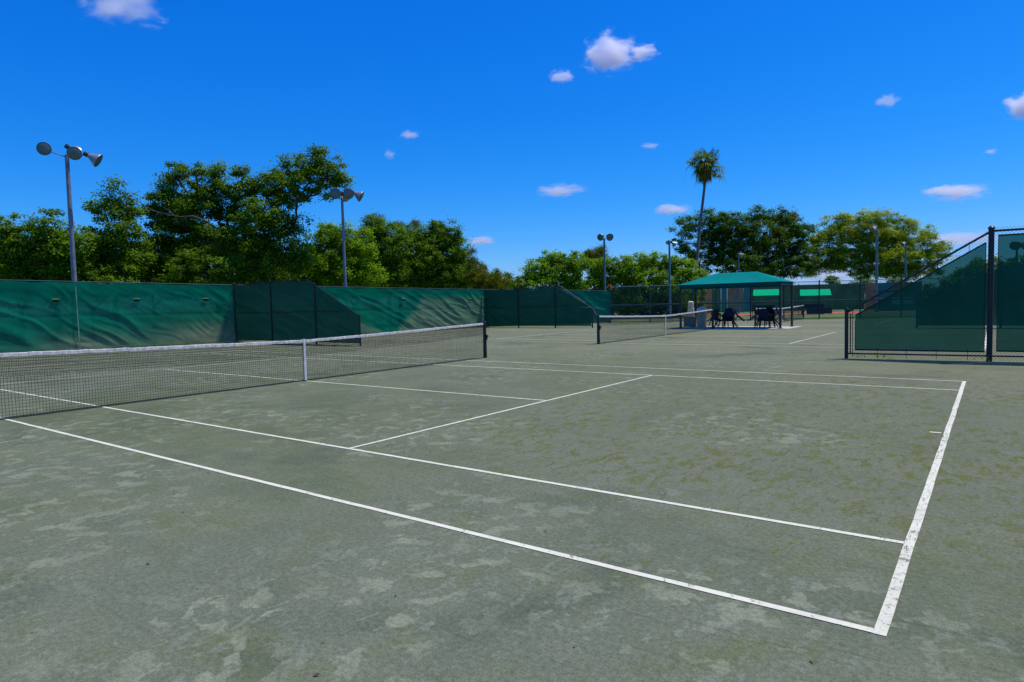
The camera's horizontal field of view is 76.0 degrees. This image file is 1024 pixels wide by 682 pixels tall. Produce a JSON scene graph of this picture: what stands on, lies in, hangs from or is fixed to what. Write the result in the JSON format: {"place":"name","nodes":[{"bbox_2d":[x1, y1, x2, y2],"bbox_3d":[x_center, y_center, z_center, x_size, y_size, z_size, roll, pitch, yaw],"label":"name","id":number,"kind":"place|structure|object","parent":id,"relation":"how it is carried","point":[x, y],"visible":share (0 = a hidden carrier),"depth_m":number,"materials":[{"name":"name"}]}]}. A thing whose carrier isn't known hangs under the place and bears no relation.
{"place":"outdoors","nodes":[
{"label":"outdoors","id":0,"kind":"place"},
{"bbox_2d":[103,309,863,348],"bbox_3d":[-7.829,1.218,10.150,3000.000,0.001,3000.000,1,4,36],"label":"ground","id":1,"kind":"structure","parent":0,"point":[748,317],"depth_m":54.84,"materials":[{"name":"green plant"}]},
{"bbox_2d":[0,211,54,281],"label":"broadleaf tree","id":2,"kind":"object","parent":1,"relation":"on","point":[7,232],"visible":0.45,"depth_m":36.29,"materials":[{"name":"green plant"}]},
{"bbox_2d":[3,206,107,282],"bbox_3d":[-25.363,-3.679,36.910,5.878,7.569,4.212,-1,3,6],"label":"broadleaf tree","id":3,"kind":"object","parent":1,"relation":"on","point":[54,241],"visible":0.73,"depth_m":35.91,"materials":[{"name":"green plant"}]},
{"bbox_2d":[36,142,102,282],"bbox_3d":[-20.539,-4.478,30.913,2.859,9.597,1.134,-1,3,9],"label":"light pole","id":4,"kind":"object","parent":1,"relation":"on","point":[72,152],"visible":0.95,"depth_m":30.60,"materials":[{"name":"metal"}]},
{"bbox_2d":[76,172,159,283],"bbox_3d":[-22.999,-4.846,37.859,5.347,9.681,4.299,1,4,36],"label":"broadleaf tree","id":5,"kind":"object","parent":1,"relation":"on","point":[113,256],"visible":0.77,"depth_m":37.56,"materials":[{"name":"green plant"}]},
{"bbox_2d":[175,231,264,284],"bbox_3d":[-20.678,-4.592,47.051,9.362,8.025,5.372,0,4,24],"label":"broadleaf tree","id":6,"kind":"object","parent":1,"relation":"on","point":[207,266],"depth_m":46.10,"materials":[{"name":"green plant"}]},
{"bbox_2d":[121,143,356,285],"bbox_3d":[-16.988,-6.345,40.748,14.896,12.076,6.892,-2,3,-5],"label":"broadleaf tree","id":7,"kind":"object","parent":1,"relation":"on","point":[184,211],"visible":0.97,"depth_m":40.46,"materials":[{"name":"green plant"}]},
{"bbox_2d":[240,244,343,287],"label":"broadleaf tree","id":8,"kind":"object","parent":1,"relation":"on","point":[283,278],"visible":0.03,"depth_m":45.64,"materials":[{"name":"green plant"}]},
{"bbox_2d":[296,218,395,287],"bbox_3d":[-11.709,-4.676,45.877,7.051,7.904,4.787,-2,3,-12],"label":"broadleaf tree","id":9,"kind":"object","parent":1,"relation":"on","point":[357,258],"visible":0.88,"depth_m":45.46,"materials":[{"name":"green plant"}]},
{"bbox_2d":[330,188,363,286],"bbox_3d":[-9.694,-4.755,39.430,1.852,8.677,1.205,-1,3,7],"label":"light pole","id":10,"kind":"object","parent":1,"relation":"on","point":[347,194],"visible":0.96,"depth_m":39.12,"materials":[{"name":"metal"}]},
{"bbox_2d":[319,245,408,288],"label":"broadleaf tree","id":11,"kind":"object","parent":1,"relation":"on","point":[386,285],"visible":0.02,"depth_m":53.93,"materials":[{"name":"green plant"}]},
{"bbox_2d":[348,213,424,288],"bbox_3d":[-9.760,-5.426,50.398,6.517,8.794,5.014,0,3,21],"label":"broadleaf tree","id":12,"kind":"object","parent":1,"relation":"on","point":[395,250],"visible":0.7,"depth_m":49.25,"materials":[{"name":"green plant"}]},
{"bbox_2d":[369,209,445,254],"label":"casuarina tree","id":13,"kind":"object","parent":1,"relation":"on","point":[414,223],"visible":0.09,"depth_m":55.85,"materials":[{"name":"green plant"}]},
{"bbox_2d":[393,219,474,289],"bbox_3d":[-6.215,-5.480,51.739,7.218,8.588,4.767,-1,3,-3],"label":"broadleaf tree","id":14,"kind":"object","parent":1,"relation":"on","point":[437,242],"visible":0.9,"depth_m":51.07,"materials":[{"name":"green plant"}]},
{"bbox_2d":[396,250,482,289],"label":"broadleaf tree","id":15,"kind":"object","parent":1,"relation":"on","point":[447,269],"visible":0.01,"depth_m":56.57,"materials":[{"name":"green plant"}]},
{"bbox_2d":[429,271,526,288],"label":"broadleaf tree","id":16,"kind":"object","parent":1,"relation":"on","point":[515,284],"visible":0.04,"depth_m":56.33,"materials":[{"name":"green plant"}]},
{"bbox_2d":[459,245,511,288],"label":"casuarina tree","id":17,"kind":"object","parent":1,"relation":"on","point":[481,276],"visible":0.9,"depth_m":49.68,"materials":[{"name":"green plant"}]},
{"bbox_2d":[0,319,1023,681],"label":"clay court","id":18,"kind":"object","parent":1,"relation":"on","point":[250,581],"visible":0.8,"depth_m":5.02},
{"bbox_2d":[0,279,237,352],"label":"windscreen fence","id":19,"kind":"object","parent":18,"relation":"on","point":[45,315],"visible":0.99,"depth_m":29.33,"materials":[{"name":"green fabric"}]},
{"bbox_2d":[0,321,487,419],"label":"tennis net","id":20,"kind":"object","parent":18,"relation":"on","point":[304,345],"visible":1,"depth_m":12.90,"materials":[{"name":"black fabric"}]},
{"bbox_2d":[233,279,360,345],"bbox_3d":[-10.157,-1.375,30.188,9.856,3.002,0.134,1,4,38],"label":"wing fence","id":21,"kind":"object","parent":18,"relation":"on","point":[299,309],"visible":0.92,"depth_m":30.31,"materials":[{"name":"green fabric"}]},
{"bbox_2d":[235,283,484,340],"bbox_3d":[-7.991,-1.933,39.411,0.263,2.966,17.346,2,5,44],"label":"windscreen fence","id":22,"kind":"object","parent":18,"relation":"on","point":[389,309],"visible":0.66,"depth_m":40.98,"materials":[{"name":"green fabric"}]},
{"bbox_2d":[146,391,812,675],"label":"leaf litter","id":23,"kind":"object","parent":18,"relation":"on","point":[316,674],"visible":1,"depth_m":4.18,"materials":[{"name":"brown plant"}]},
{"bbox_2d":[0,351,965,635],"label":"court line","id":24,"kind":"object","parent":18,"relation":"on","point":[804,613],"visible":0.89,"depth_m":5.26,"materials":[{"name":"white paint"}]},
{"bbox_2d":[485,284,604,327],"bbox_3d":[1.932,-2.272,42.806,9.261,2.796,0.151,1,4,35],"label":"wing fence","id":25,"kind":"object","parent":18,"relation":"on","point":[543,306],"visible":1,"depth_m":43.12,"materials":[{"name":"green fabric"}]},
{"bbox_2d":[483,288,610,326],"bbox_3d":[2.642,-2.496,47.092,9.757,2.723,0.262,-2,3,-18],"label":"windscreen fence","id":26,"kind":"object","parent":18,"relation":"on","point":[596,299],"visible":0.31,"depth_m":48.15,"materials":[{"name":"green fabric"}]},
{"bbox_2d":[414,329,851,347],"bbox_3d":[6.883,-0.251,29.794,23.710,0.001,11.027,1,4,36],"label":"court line","id":27,"kind":"object","parent":18,"relation":"on","point":[686,344],"visible":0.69,"depth_m":27.54,"materials":[{"name":"white paint"}]},
{"bbox_2d":[597,308,714,343],"bbox_3d":[7.020,-0.821,29.918,0.182,1.125,12.721,1,4,36],"label":"tennis net","id":28,"kind":"object","parent":18,"relation":"on","point":[663,317],"visible":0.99,"depth_m":28.81,"materials":[{"name":"black fabric"}]},
{"bbox_2d":[688,301,693,316],"bbox_3d":[10.813,-1.649,39.627,0.360,1.500,0.360,0,3,19],"label":"water cooler stand","id":29,"kind":"object","parent":18,"relation":"on","point":[690,306],"visible":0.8,"depth_m":39.46,"materials":[{"name":"white plastic"}]},
{"bbox_2d":[676,326,801,328],"bbox_3d":[12.354,-0.739,35.942,6.022,0.030,3.006,1,4,36],"label":"concrete pad","id":30,"kind":"object","parent":18,"relation":"on","point":[751,327],"visible":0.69,"depth_m":35.38,"materials":[{"name":"grey concrete"}]},
{"bbox_2d":[684,317,696,326],"bbox_3d":[10.438,-1.126,38.198,0.762,0.575,0.544,1,4,36],"label":"storage box","id":31,"kind":"object","parent":30,"relation":"on","point":[691,323],"visible":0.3,"depth_m":37.96,"materials":[{"name":"blue plastic"}]},
{"bbox_2d":[697,306,706,326],"bbox_3d":[10.887,-1.412,37.594,0.560,1.194,0.554,1,4,36],"label":"trash barrel","id":32,"kind":"object","parent":30,"relation":"on","point":[703,320],"visible":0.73,"depth_m":37.38,"materials":[{"name":"white paint"}]},
{"bbox_2d":[709,310,723,327],"bbox_3d":[11.158,-1.214,35.789,0.624,0.884,0.596,13,-5,-33],"label":"plastic chair","id":33,"kind":"object","parent":30,"relation":"on","point":[716,315],"visible":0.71,"depth_m":35.64,"materials":[{"name":"plastic"}]},
{"bbox_2d":[722,308,734,327],"bbox_3d":[11.743,-1.239,35.541,0.596,0.884,0.624,-1,-23,7],"label":"plastic chair","id":34,"kind":"object","parent":30,"relation":"on","point":[728,313],"visible":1,"depth_m":35.42,"materials":[{"name":"plastic"}]},
{"bbox_2d":[677,272,794,327],"bbox_3d":[12.218,-2.246,35.888,5.593,2.990,2.652,1,4,36],"label":"canopy shelter","id":35,"kind":"object","parent":30,"relation":"on","point":[737,280],"visible":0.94,"depth_m":35.19,"materials":[{"name":"teal fabric"}]},
{"bbox_2d":[733,308,744,326],"bbox_3d":[12.288,-1.276,35.991,0.624,0.884,0.596,-46,-16,22],"label":"plastic chair","id":36,"kind":"object","parent":30,"relation":"on","point":[738,316],"visible":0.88,"depth_m":35.83,"materials":[{"name":"plastic"}]},
{"bbox_2d":[747,308,759,327],"bbox_3d":[13.153,-1.252,35.214,0.624,0.884,0.596,47,27,23],"label":"plastic chair","id":37,"kind":"object","parent":30,"relation":"on","point":[755,315],"visible":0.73,"depth_m":35.15,"materials":[{"name":"plastic"}]},
{"bbox_2d":[756,308,770,327],"bbox_3d":[13.158,-1.192,34.312,0.596,0.884,0.624,1,-16,37],"label":"plastic chair","id":38,"kind":"object","parent":30,"relation":"on","point":[763,313],"visible":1,"depth_m":34.21,"materials":[{"name":"plastic"}]},
{"bbox_2d":[760,314,777,327],"bbox_3d":[13.603,-1.074,34.916,1.000,0.704,1.000,1,4,36],"label":"patio table","id":39,"kind":"object","parent":30,"relation":"on","point":[769,321],"visible":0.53,"depth_m":34.87,"materials":[{"name":"black plastic"}]},
{"bbox_2d":[764,307,775,323],"bbox_3d":[13.891,-1.283,35.382,0.596,0.884,0.624,1,42,32],"label":"plastic chair","id":40,"kind":"object","parent":30,"relation":"on","point":[770,310],"visible":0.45,"depth_m":35.35,"materials":[{"name":"black plastic"}]},
{"bbox_2d":[771,307,788,327],"bbox_3d":[14.035,-1.237,34.584,0.596,0.884,0.624,-6,-37,-53],"label":"plastic chair","id":41,"kind":"object","parent":30,"relation":"on","point":[777,318],"visible":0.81,"depth_m":34.48,"materials":[{"name":"plastic"}]},
{"bbox_2d":[609,278,918,322],"bbox_3d":[21.346,-2.915,46.423,28.572,2.765,0.120,-1,3,9],"label":"chain link fence","id":42,"kind":"object","parent":18,"relation":"on","point":[620,296],"visible":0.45,"depth_m":46.99,"materials":[{"name":"black metal"}]},
{"bbox_2d":[754,304,804,325],"bbox_3d":[17.572,-1.762,42.584,0.182,1.075,12.042,1,4,36],"label":"tennis net","id":43,"kind":"object","parent":18,"relation":"on","point":[784,310],"visible":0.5,"depth_m":43.23,"materials":[{"name":"black fabric"}]},
{"bbox_2d":[844,225,1023,361],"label":"wing fence","id":44,"kind":"object","parent":18,"relation":"on","point":[942,309],"visible":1,"depth_m":15.56,"materials":[{"name":"green"}]},
{"bbox_2d":[985,265,997,324],"bbox_3d":[23.522,-2.059,28.414,10.266,3.000,0.125,1,4,34],"label":"wing fence","id":45,"kind":"object","parent":18,"relation":"on","point":[995,302],"visible":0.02,"depth_m":29.59,"materials":[{"name":"green plastic"}]},
{"bbox_2d":[510,248,598,289],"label":"broadleaf tree","id":46,"kind":"object","parent":1,"relation":"on","point":[561,270],"visible":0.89,"depth_m":57.33,"materials":[{"name":"green plant"}]},
{"bbox_2d":[147,316,989,360],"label":"weeds","id":47,"kind":"object","parent":1,"relation":"on","point":[883,356],"visible":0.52,"depth_m":32.74,"materials":[{"name":"green plant"}]},
{"bbox_2d":[579,243,611,275],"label":"casuarina tree","id":48,"kind":"object","parent":1,"relation":"on","point":[595,253],"visible":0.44,"depth_m":61.79,"materials":[{"name":"green plant"}]},
{"bbox_2d":[597,233,612,289],"bbox_3d":[7.825,-5.319,54.847,1.324,7.235,0.715,-2,3,-8],"label":"light pole","id":49,"kind":"object","parent":1,"relation":"on","point":[609,237],"visible":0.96,"depth_m":54.66,"materials":[{"name":"metal"}]},
{"bbox_2d":[581,253,641,318],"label":"broadleaf tree","id":50,"kind":"object","parent":1,"relation":"on","point":[619,269],"visible":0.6,"depth_m":59.37,"materials":[{"name":"green plant"}]},
{"bbox_2d":[614,247,676,317],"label":"broadleaf tree","id":51,"kind":"object","parent":1,"relation":"on","point":[648,265],"visible":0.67,"depth_m":60.00,"materials":[{"name":"green plant"}]},
{"bbox_2d":[606,253,708,316],"bbox_3d":[13.140,-5.044,59.757,9.995,5.929,4.482,-2,3,-5],"label":"broadleaf tree","id":52,"kind":"object","parent":1,"relation":"on","point":[682,272],"visible":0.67,"depth_m":59.45,"materials":[{"name":"green plant"}]},
{"bbox_2d":[614,286,714,315],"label":"broadleaf tree","id":53,"kind":"object","parent":1,"relation":"on","point":[663,311],"visible":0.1,"depth_m":63.68,"materials":[{"name":"green plant"}]},
{"bbox_2d":[666,240,676,318],"bbox_3d":[13.644,-5.260,56.009,0.899,6.714,0.794,-1,3,3],"label":"light pole","id":54,"kind":"object","parent":1,"relation":"on","point":[668,242],"visible":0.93,"depth_m":55.77,"materials":[{"name":"metal"}]},
{"bbox_2d":[684,147,725,275],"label":"palm tree","id":55,"kind":"object","parent":1,"relation":"on","point":[703,170],"visible":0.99,"depth_m":67.70,"materials":[{"name":"green plant"}]},
{"bbox_2d":[737,253,743,312],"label":"light pole","id":56,"kind":"object","parent":1,"relation":"on","point":[740,254],"visible":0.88,"depth_m":70.83,"materials":[{"name":"metal"}]},
{"bbox_2d":[664,203,822,280],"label":"broadleaf tree","id":57,"kind":"object","parent":1,"relation":"on","point":[782,234],"visible":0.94,"depth_m":80.84,"materials":[{"name":"green plant"}]},
{"bbox_2d":[751,289,778,314],"bbox_3d":[23.397,-3.553,60.154,3.108,2.382,1.457,-1,3,0],"label":"shaded bench","id":58,"kind":"object","parent":1,"relation":"on","point":[759,292],"visible":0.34,"depth_m":60.11,"materials":[{"name":"green fabric"}]},
{"bbox_2d":[682,312,858,315],"bbox_3d":[26.908,-2.666,64.033,21.184,0.001,6.920,-1,3,9],"label":"red court","id":59,"kind":"object","parent":1,"relation":"on","point":[795,313],"visible":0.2,"depth_m":63.84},
{"bbox_2d":[870,226,877,302],"bbox_3d":[34.197,-6.784,61.855,0.935,8.136,0.719,-2,3,-16],"label":"light pole","id":60,"kind":"object","parent":59,"relation":"on","point":[873,228],"visible":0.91,"depth_m":61.70,"materials":[{"name":"metal"}]},
{"bbox_2d":[700,282,912,311],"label":"patchwork fence","id":61,"kind":"object","parent":1,"relation":"on","point":[721,295],"visible":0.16,"depth_m":71.80,"materials":[{"name":"green fabric"}]},
{"bbox_2d":[797,289,831,314],"bbox_3d":[27.800,-3.599,60.061,3.389,2.279,1.637,-1,3,0],"label":"shaded bench","id":62,"kind":"object","parent":1,"relation":"on","point":[809,293],"visible":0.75,"depth_m":59.80,"materials":[{"name":"green fabric"}]},
{"bbox_2d":[824,275,841,283],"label":"broadleaf tree","id":63,"kind":"object","parent":1,"relation":"on","point":[832,279],"visible":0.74,"depth_m":129.55,"materials":[{"name":"green plant"}]},
{"bbox_2d":[799,205,957,281],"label":"broadleaf tree","id":64,"kind":"object","parent":1,"relation":"on","point":[891,255],"visible":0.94,"depth_m":83.08,"materials":[{"name":"green plant"}]},
{"bbox_2d":[848,277,908,283],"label":"broadleaf tree","id":65,"kind":"object","parent":1,"relation":"on","point":[869,280],"visible":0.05,"depth_m":79.84,"materials":[{"name":"green plant"}]},
{"bbox_2d":[900,242,906,281],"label":"light pole","id":66,"kind":"object","parent":1,"relation":"on","point":[902,244],"visible":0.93,"depth_m":71.63,"materials":[{"name":"metal"}]},
{"bbox_2d":[986,253,997,272],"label":"broadleaf tree","id":67,"kind":"object","parent":1,"relation":"on","point":[996,260],"depth_m":61.31,"materials":[{"name":"green plant"}]},
{"bbox_2d":[0,0,1023,288],"label":"sky","id":68,"kind":"structure","parent":0,"point":[533,126],"materials":[{"name":"blue"}]},
{"bbox_2d":[873,291,896,301],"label":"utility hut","id":69,"kind":"object","parent":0,"point":[886,295],"visible":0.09,"depth_m":66.89,"materials":[{"name":"fabric"}]}
]}

